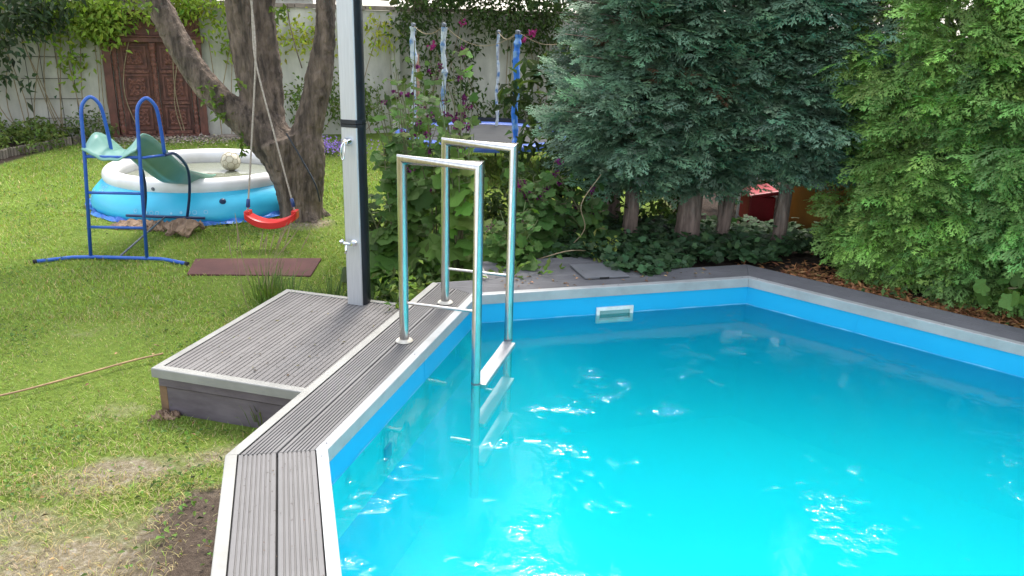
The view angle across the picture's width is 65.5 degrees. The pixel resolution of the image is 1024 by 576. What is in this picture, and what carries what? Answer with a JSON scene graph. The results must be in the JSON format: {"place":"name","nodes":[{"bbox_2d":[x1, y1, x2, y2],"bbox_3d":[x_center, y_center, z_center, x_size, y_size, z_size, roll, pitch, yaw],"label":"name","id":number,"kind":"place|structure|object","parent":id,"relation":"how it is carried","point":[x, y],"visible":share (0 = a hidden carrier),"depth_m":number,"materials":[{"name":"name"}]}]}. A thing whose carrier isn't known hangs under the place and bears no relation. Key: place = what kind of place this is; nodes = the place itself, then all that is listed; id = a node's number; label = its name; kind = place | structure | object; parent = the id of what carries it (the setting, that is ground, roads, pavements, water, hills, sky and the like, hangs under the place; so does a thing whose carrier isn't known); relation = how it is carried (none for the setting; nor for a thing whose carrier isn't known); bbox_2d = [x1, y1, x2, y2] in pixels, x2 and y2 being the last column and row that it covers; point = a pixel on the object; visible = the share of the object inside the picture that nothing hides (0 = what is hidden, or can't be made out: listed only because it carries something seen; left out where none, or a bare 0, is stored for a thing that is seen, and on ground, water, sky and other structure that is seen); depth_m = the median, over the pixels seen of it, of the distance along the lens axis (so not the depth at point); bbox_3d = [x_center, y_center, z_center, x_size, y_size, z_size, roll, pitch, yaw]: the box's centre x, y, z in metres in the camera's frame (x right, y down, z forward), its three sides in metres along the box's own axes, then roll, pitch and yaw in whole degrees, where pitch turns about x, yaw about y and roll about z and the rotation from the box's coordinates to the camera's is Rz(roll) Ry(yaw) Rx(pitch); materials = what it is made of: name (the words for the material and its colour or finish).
{"place":"outdoors","nodes":[
{"label":"outdoors","id":0,"kind":"place"},
{"bbox_2d":[0,47,1023,575],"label":"lawn","id":1,"kind":"structure","parent":0,"point":[190,559],"depth_m":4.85,"materials":[{"name":"green plant"}]},
{"bbox_2d":[0,149,7,158],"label":"edging block","id":2,"kind":"structure","parent":1,"relation":"on","point":[3,153],"depth_m":11.70,"materials":[{"name":"beige stone"}]},
{"bbox_2d":[4,147,19,156],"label":"edging block","id":3,"kind":"structure","parent":1,"relation":"on","point":[12,151],"depth_m":11.91,"materials":[{"name":"grey stone"}]},
{"bbox_2d":[18,144,34,153],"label":"edging block","id":4,"kind":"structure","parent":1,"relation":"on","point":[31,149],"depth_m":12.14,"materials":[{"name":"grey stone"}]},
{"bbox_2d":[35,141,49,150],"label":"edging block","id":5,"kind":"structure","parent":1,"relation":"on","point":[38,147],"depth_m":12.37,"materials":[{"name":"grey stone"}]},
{"bbox_2d":[0,112,89,154],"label":"flower bed","id":6,"kind":"object","parent":1,"relation":"on","point":[42,129],"visible":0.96,"depth_m":12.65,"materials":[{"name":"green plant"}]},
{"bbox_2d":[0,0,91,138],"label":"dark shrub","id":7,"kind":"object","parent":1,"relation":"on","point":[23,11],"visible":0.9,"depth_m":12.38,"materials":[{"name":"green plant"}]},
{"bbox_2d":[48,140,58,148],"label":"edging block","id":8,"kind":"structure","parent":1,"relation":"on","point":[50,146],"depth_m":12.64,"materials":[{"name":"grey stone"}]},
{"bbox_2d":[58,137,71,146],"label":"edging block","id":9,"kind":"structure","parent":1,"relation":"on","point":[68,141],"depth_m":12.92,"materials":[{"name":"grey stone"}]},
{"bbox_2d":[72,135,86,144],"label":"edging block","id":10,"kind":"structure","parent":1,"relation":"on","point":[77,138],"depth_m":13.10,"materials":[{"name":"grey stone"}]},
{"bbox_2d":[0,353,162,396],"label":"garden cane","id":11,"kind":"object","parent":1,"relation":"on","point":[45,384],"visible":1,"depth_m":4.85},
{"bbox_2d":[61,104,124,140],"bbox_3d":[-7.079,-2.749,13.378,1.113,0.707,0.772,19,25,40],"label":"flower bed","id":12,"kind":"object","parent":1,"relation":"on","point":[93,126],"visible":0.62,"depth_m":13.25,"materials":[{"name":"green plant"}]},
{"bbox_2d":[32,95,215,265],"bbox_3d":[-3.536,-1.212,7.783,1.358,1.456,2.076,2,19,0],"label":"play slide","id":13,"kind":"object","parent":1,"relation":"on","point":[152,156],"visible":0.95,"depth_m":7.13,"materials":[{"name":"blue paint"}]},
{"bbox_2d":[110,218,155,230],"bbox_3d":[-3.919,-0.657,8.285,0.465,0.118,0.310,2,19,0],"label":"bark slab","id":14,"kind":"object","parent":1,"relation":"on","point":[133,222],"depth_m":8.22,"materials":[{"name":"beige wood"}]},
{"bbox_2d":[147,219,168,231],"bbox_3d":[-3.655,-0.649,8.248,0.280,0.116,0.268,2,19,0],"label":"rock","id":15,"kind":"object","parent":1,"relation":"on","point":[159,226],"depth_m":8.19,"materials":[{"name":"beige stone"}]},
{"bbox_2d":[147,409,180,420],"bbox_3d":[-1.956,0.727,4.496,0.173,0.099,0.107,-1,19,-8],"label":"rock","id":16,"kind":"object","parent":1,"relation":"on","point":[167,414],"depth_m":4.47,"materials":[{"name":"brown stone"}]},
{"bbox_2d":[111,133,239,146],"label":"gravel","id":17,"kind":"structure","parent":1,"relation":"on","point":[133,138],"depth_m":13.86,"materials":[{"name":"grey gravel"}]},
{"bbox_2d":[85,199,279,225],"bbox_3d":[-3.674,-1.112,9.602,2.647,0.087,2.634,2,19,0],"label":"ground tarp","id":18,"kind":"object","parent":1,"relation":"on","point":[95,213],"visible":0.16,"depth_m":8.59,"materials":[{"name":"blue plastic"}]},
{"bbox_2d":[90,148,278,221],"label":"inflatable pool","id":19,"kind":"structure","parent":1,"relation":"on","point":[221,199],"depth_m":8.58,"materials":[{"name":"plastic"}]},
{"bbox_2d":[126,162,266,177],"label":"paddling water","id":20,"kind":"structure","parent":19,"relation":"in","point":[216,168],"depth_m":9.89,"materials":[{"name":"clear liquid"}]},
{"bbox_2d":[220,151,240,170],"bbox_3d":[-3.473,-1.566,9.834,0.233,0.235,0.237,2,19,0],"label":"football","id":21,"kind":"object","parent":20,"relation":"on","point":[230,161],"visible":1,"depth_m":9.76,"materials":[{"name":"leather"}]},
{"bbox_2d":[164,218,206,237],"bbox_3d":[-3.352,-0.634,8.121,0.350,0.162,0.410,2,19,0],"label":"rock","id":22,"kind":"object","parent":1,"relation":"on","point":[182,227],"depth_m":8.02,"materials":[{"name":"brown stone"}]},
{"bbox_2d":[220,134,236,137],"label":"stone block","id":23,"kind":"structure","parent":1,"relation":"on","point":[228,135],"depth_m":14.17,"materials":[{"name":"grey stone"}]},
{"bbox_2d":[140,0,335,222],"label":"fruit tree","id":24,"kind":"object","parent":1,"relation":"on","point":[300,141],"visible":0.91,"depth_m":8.37,"materials":[{"name":"brown plant"}]},
{"bbox_2d":[244,0,298,228],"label":"swing","id":25,"kind":"object","parent":24,"relation":"hanging from","point":[253,219],"visible":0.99,"depth_m":7.55,"materials":[{"name":"red plastic"}]},
{"bbox_2d":[234,407,262,428],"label":"grass tuft","id":26,"kind":"object","parent":1,"relation":"on","point":[253,418],"visible":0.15,"depth_m":4.35,"materials":[{"name":"green plant"}]},
{"bbox_2d":[187,258,320,276],"bbox_3d":[-2.303,-0.181,7.099,1.128,0.018,0.529,0,19,-7],"label":"rubber mat","id":27,"kind":"object","parent":1,"relation":"on","point":[216,267],"visible":0.99,"depth_m":7.10,"materials":[{"name":"brown rubber"}]},
{"bbox_2d":[211,289,302,321],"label":"grass tuft","id":28,"kind":"object","parent":1,"relation":"on","point":[245,304],"visible":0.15,"depth_m":5.83,"materials":[{"name":"green plant"}]},
{"bbox_2d":[228,215,312,310],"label":"grass tuft","id":29,"kind":"object","parent":1,"relation":"on","point":[260,290],"visible":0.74,"depth_m":6.04,"materials":[{"name":"green plant"}]},
{"bbox_2d":[151,289,398,427],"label":"step platform","id":30,"kind":"structure","parent":1,"relation":"on","point":[206,377],"depth_m":4.64,"materials":[{"name":"grey wood"}]},
{"bbox_2d":[336,0,370,305],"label":"garden shower","id":31,"kind":"object","parent":30,"relation":"on","point":[353,150],"visible":1,"depth_m":5.16,"materials":[{"name":"metal"}]},
{"bbox_2d":[255,263,326,303],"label":"grass tuft","id":32,"kind":"object","parent":1,"relation":"on","point":[287,287],"visible":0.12,"depth_m":5.97,"materials":[{"name":"green plant"}]},
{"bbox_2d":[275,0,312,3],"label":"shed roof","id":33,"kind":"structure","parent":1,"relation":"on","point":[295,1],"depth_m":15.28,"materials":[{"name":"paint"}]},
{"bbox_2d":[0,0,595,138],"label":"garden wall","id":34,"kind":"structure","parent":1,"relation":"on","point":[380,65],"depth_m":14.55,"materials":[{"name":"paint"}]},
{"bbox_2d":[17,32,88,132],"bbox_3d":[-7.662,-3.398,13.317,0.920,1.700,0.012,-5,20,-19],"label":"wire trellis","id":35,"kind":"object","parent":34,"relation":"attached to","point":[49,78],"visible":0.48,"depth_m":13.28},
{"bbox_2d":[0,0,221,138],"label":"wall vine","id":36,"kind":"object","parent":34,"relation":"attached to","point":[96,19],"depth_m":13.04,"materials":[{"name":"green plant"}]},
{"bbox_2d":[97,9,209,137],"bbox_3d":[-6.157,-3.660,13.739,1.735,2.145,0.180,-5,20,-19],"label":"carved door","id":37,"kind":"structure","parent":34,"relation":"attached to","point":[139,73],"depth_m":13.77,"materials":[{"name":"brown wood"}]},
{"bbox_2d":[146,0,232,133],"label":"wall vine","id":38,"kind":"object","parent":34,"relation":"attached to","point":[205,14],"depth_m":13.61,"materials":[{"name":"green plant"}]},
{"bbox_2d":[275,6,403,132],"bbox_3d":[-3.219,-4.022,14.515,2.608,2.478,0.608,-5,20,-18],"label":"wall vine","id":39,"kind":"object","parent":34,"relation":"attached to","point":[309,41],"depth_m":14.30,"materials":[{"name":"green plant"}]},
{"bbox_2d":[374,0,590,120],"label":"wall creeper","id":40,"kind":"object","parent":34,"relation":"attached to","point":[519,6],"depth_m":15.09,"materials":[{"name":"green plant"}]},
{"bbox_2d":[290,267,346,296],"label":"grass tuft","id":41,"kind":"object","parent":1,"relation":"on","point":[337,292],"visible":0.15,"depth_m":6.03,"materials":[{"name":"green plant"}]},
{"bbox_2d":[283,62,397,135],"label":"leafy bush","id":42,"kind":"object","parent":1,"relation":"on","point":[331,99],"visible":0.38,"depth_m":14.33,"materials":[{"name":"green plant"}]},
{"bbox_2d":[322,129,379,158],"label":"purple flowers","id":43,"kind":"object","parent":1,"relation":"on","point":[337,145],"visible":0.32,"depth_m":12.79,"materials":[{"name":"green plant"}]},
{"bbox_2d":[0,267,709,575],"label":"fallen leaves","id":44,"kind":"object","parent":1,"relation":"on","point":[61,567],"visible":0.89,"depth_m":4.27,"materials":[{"name":"brown plant"}]},
{"bbox_2d":[341,193,392,282],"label":"mallow plant","id":45,"kind":"object","parent":1,"relation":"on","point":[373,205],"visible":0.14,"depth_m":6.74,"materials":[{"name":"green plant"}]},
{"bbox_2d":[368,111,432,301],"bbox_3d":[-0.925,-0.566,6.108,0.626,1.561,0.628,5,19,9],"label":"mallow plant","id":46,"kind":"object","parent":1,"relation":"on","point":[383,244],"visible":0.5,"depth_m":6.04,"materials":[{"name":"green plant"}]},
{"bbox_2d":[366,86,440,241],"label":"mallow plant","id":47,"kind":"object","parent":1,"relation":"on","point":[384,138],"visible":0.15,"depth_m":6.77,"materials":[{"name":"green plant"}]},
{"bbox_2d":[374,260,432,309],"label":"weed clump","id":48,"kind":"object","parent":1,"relation":"on","point":[412,294],"visible":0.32,"depth_m":5.57,"materials":[{"name":"green plant"}]},
{"bbox_2d":[382,40,435,284],"bbox_3d":[-0.773,-0.823,6.072,0.386,2.035,0.346,-3,19,-15],"label":"mallow plant","id":49,"kind":"object","parent":1,"relation":"on","point":[421,231],"visible":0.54,"depth_m":5.96,"materials":[{"name":"green plant"}]},
{"bbox_2d":[416,54,419,117],"bbox_3d":[-1.527,-2.974,12.947,0.050,1.600,0.030,2,19,0],"label":"wooden stake","id":50,"kind":"object","parent":1,"relation":"on","point":[418,82],"visible":0.29,"depth_m":12.83,"materials":[{"name":"wood"}]},
{"bbox_2d":[389,50,447,231],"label":"mallow plant","id":51,"kind":"object","parent":1,"relation":"on","point":[426,85],"visible":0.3,"depth_m":7.29,"materials":[{"name":"green plant"}]},
{"bbox_2d":[381,0,460,12],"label":"background tree","id":52,"kind":"object","parent":1,"relation":"on","point":[392,2],"visible":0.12,"depth_m":18.52,"materials":[{"name":"green plant"}]},
{"bbox_2d":[370,242,472,304],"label":"weed clump","id":53,"kind":"object","parent":1,"relation":"on","point":[392,295],"visible":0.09,"depth_m":5.92,"materials":[{"name":"green plant"}]},
{"bbox_2d":[405,83,479,286],"bbox_3d":[-0.589,-0.829,6.610,0.616,1.700,0.556,2,19,0],"label":"mallow plant","id":54,"kind":"object","parent":1,"relation":"on","point":[430,220],"visible":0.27,"depth_m":6.49,"materials":[{"name":"green plant"}]},
{"bbox_2d":[418,94,491,281],"bbox_3d":[-0.403,-0.670,6.119,0.618,1.603,0.526,15,23,34],"label":"mallow plant","id":55,"kind":"object","parent":1,"relation":"on","point":[461,208],"visible":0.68,"depth_m":6.05,"materials":[{"name":"green plant"}]},
{"bbox_2d":[436,33,479,243],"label":"mallow plant","id":56,"kind":"object","parent":1,"relation":"on","point":[458,125],"visible":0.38,"depth_m":6.15,"materials":[{"name":"green plant"}]},
{"bbox_2d":[434,66,485,263],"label":"mallow plant","id":57,"kind":"object","parent":1,"relation":"on","point":[448,120],"visible":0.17,"depth_m":6.72,"materials":[{"name":"green plant"}]},
{"bbox_2d":[395,23,565,155],"bbox_3d":[-0.361,-2.836,11.873,2.760,2.100,2.760,2,19,0],"label":"trampoline","id":58,"kind":"object","parent":1,"relation":"on","point":[496,128],"visible":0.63,"depth_m":11.50,"materials":[{"name":"metal"}]},
{"bbox_2d":[483,201,542,270],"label":"mallow plant","id":59,"kind":"object","parent":1,"relation":"on","point":[497,243],"visible":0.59,"depth_m":5.90,"materials":[{"name":"green plant"}]},
{"bbox_2d":[483,255,565,278],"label":"weed clump","id":60,"kind":"object","parent":1,"relation":"on","point":[521,265],"visible":0.2,"depth_m":5.74,"materials":[{"name":"green plant"}]},
{"bbox_2d":[504,158,568,258],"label":"mallow plant","id":61,"kind":"object","parent":1,"relation":"on","point":[550,232],"visible":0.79,"depth_m":6.25,"materials":[{"name":"green plant"}]},
{"bbox_2d":[527,0,583,11],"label":"background tree","id":62,"kind":"object","parent":1,"relation":"on","point":[534,1],"visible":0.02,"depth_m":18.90,"materials":[{"name":"green plant"}]},
{"bbox_2d":[484,137,627,238],"bbox_3d":[0.394,-0.747,7.090,1.541,1.112,1.410,13,22,29],"label":"weed clump","id":63,"kind":"object","parent":1,"relation":"on","point":[496,207],"visible":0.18,"depth_m":7.13,"materials":[{"name":"green plant"}]},
{"bbox_2d":[556,173,621,244],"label":"mallow plant","id":64,"kind":"object","parent":1,"relation":"on","point":[593,216],"visible":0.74,"depth_m":6.42,"materials":[{"name":"green plant"}]},
{"bbox_2d":[535,0,662,216],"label":"blue conifer","id":65,"kind":"object","parent":1,"relation":"on","point":[563,60],"visible":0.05,"depth_m":7.35,"materials":[{"name":"green plant"}]},
{"bbox_2d":[576,226,625,262],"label":"weed clump","id":66,"kind":"object","parent":1,"relation":"on","point":[609,239],"visible":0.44,"depth_m":6.16,"materials":[{"name":"green plant"}]},
{"bbox_2d":[211,256,1023,575],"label":"swimming pool","id":67,"kind":"structure","parent":1,"relation":"on","point":[733,420],"depth_m":5.09,"materials":[{"name":"liquid"}]},
{"bbox_2d":[332,329,471,539],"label":"wall","id":68,"kind":"structure","parent":67,"relation":"in","point":[358,483],"depth_m":4.15,"materials":[{"name":"blue plastic"}]},
{"bbox_2d":[396,137,518,497],"bbox_3d":[-0.307,0.161,4.718,0.528,1.970,0.772,7,19,14],"label":"pool ladder","id":69,"kind":"object","parent":67,"relation":"attached to","point":[484,413],"visible":1,"depth_m":4.61,"materials":[{"name":"silver metal"}]},
{"bbox_2d":[539,250,588,258],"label":"dry twig","id":70,"kind":"object","parent":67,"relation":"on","point":[562,252],"visible":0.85,"depth_m":6.11,"materials":[{"name":"brown wood"}]},
{"bbox_2d":[570,263,628,278],"bbox_3d":[0.635,-0.126,5.818,0.334,0.014,0.336,-4,20,-16],"label":"hatch plate","id":71,"kind":"object","parent":67,"relation":"on","point":[597,271],"visible":0.82,"depth_m":5.77,"materials":[{"name":"grey metal"}]},
{"bbox_2d":[525,0,748,234],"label":"blue conifer","id":72,"kind":"object","parent":1,"relation":"on","point":[634,169],"visible":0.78,"depth_m":6.00,"materials":[{"name":"green plant"}]},
{"bbox_2d":[639,188,677,218],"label":"hydrangea","id":73,"kind":"object","parent":1,"relation":"on","point":[653,210],"visible":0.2,"depth_m":7.73,"materials":[{"name":"green plant"}]},
{"bbox_2d":[542,209,831,276],"bbox_3d":[1.493,-0.396,6.546,2.568,0.330,1.728,2,19,0],"label":"ivy ground cover","id":74,"kind":"object","parent":1,"relation":"on","point":[658,246],"visible":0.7,"depth_m":6.32,"materials":[{"name":"green plant"}]},
{"bbox_2d":[574,174,601,242],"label":"dry twig","id":75,"kind":"object","parent":74,"relation":"on","point":[581,207],"visible":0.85,"depth_m":6.22,"materials":[{"name":"brown wood"}]},
{"bbox_2d":[491,26,910,218],"bbox_3d":[2.472,-2.374,9.106,5.392,3.202,1.576,2,19,0],"label":"background hedge","id":76,"kind":"object","parent":1,"relation":"on","point":[513,89],"visible":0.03,"depth_m":9.25,"materials":[{"name":"green plant"}]},
{"bbox_2d":[597,0,833,239],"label":"blue conifer","id":77,"kind":"object","parent":1,"relation":"on","point":[688,215],"visible":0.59,"depth_m":5.92,"materials":[{"name":"green plant"}]},
{"bbox_2d":[735,177,760,217],"bbox_3d":[3.090,-1.208,8.639,1.100,1.303,0.668,2,19,0],"label":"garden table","id":78,"kind":"object","parent":1,"relation":"on","point":[737,210],"depth_m":9.04,"materials":[{"name":"grey"}]},
{"bbox_2d":[659,0,846,233],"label":"blue conifer","id":79,"kind":"object","parent":1,"relation":"on","point":[725,210],"visible":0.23,"depth_m":5.96,"materials":[{"name":"green plant"}]},
{"bbox_2d":[739,183,778,222],"bbox_3d":[2.407,-0.828,7.825,0.288,0.337,0.400,2,19,0],"label":"toy box","id":80,"kind":"object","parent":1,"relation":"on","point":[760,206],"visible":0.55,"depth_m":7.67,"materials":[{"name":"red plastic"}]},
{"bbox_2d":[692,0,920,241],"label":"blue conifer","id":81,"kind":"object","parent":1,"relation":"on","point":[820,127],"visible":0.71,"depth_m":5.80,"materials":[{"name":"green plant"}]},
{"bbox_2d":[788,181,871,229],"bbox_3d":[3.049,-0.875,7.591,0.810,0.645,0.810,2,19,0],"label":"amber drum","id":82,"kind":"object","parent":1,"relation":"on","point":[798,210],"visible":0.09,"depth_m":7.41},
{"bbox_2d":[734,254,1023,328],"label":"wood chip mulch","id":83,"kind":"object","parent":1,"relation":"on","point":[804,272],"visible":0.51,"depth_m":5.65,"materials":[{"name":"brown wood"}]},
{"bbox_2d":[861,264,934,303],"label":"seedling","id":84,"kind":"object","parent":83,"relation":"on","point":[902,289],"visible":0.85,"depth_m":5.54,"materials":[{"name":"green plant"}]},
{"bbox_2d":[973,207,1023,310],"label":"maple sapling","id":85,"kind":"object","parent":83,"relation":"on","point":[1010,298],"visible":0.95,"depth_m":5.07,"materials":[{"name":"green plant"}]},
{"bbox_2d":[803,0,1023,313],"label":"thuja tree","id":86,"kind":"object","parent":1,"relation":"on","point":[847,234],"visible":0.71,"depth_m":5.43,"materials":[{"name":"green plant"}]},
{"bbox_2d":[835,0,1023,251],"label":"thuja tree","id":87,"kind":"object","parent":1,"relation":"on","point":[903,141],"visible":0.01,"depth_m":6.33,"materials":[{"name":"green plant"}]},
{"bbox_2d":[853,0,1019,167],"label":"background hedge","id":88,"kind":"object","parent":1,"relation":"on","point":[949,22],"visible":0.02,"depth_m":7.65,"materials":[{"name":"green plant"}]},
{"bbox_2d":[894,0,1023,321],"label":"thuja tree","id":89,"kind":"object","parent":1,"relation":"on","point":[1002,175],"visible":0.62,"depth_m":5.15,"materials":[{"name":"green plant"}]},
{"bbox_2d":[80,0,972,37],"label":"sky","id":90,"kind":"structure","parent":0,"point":[364,2],"materials":[{"name":"white"}]}
]}

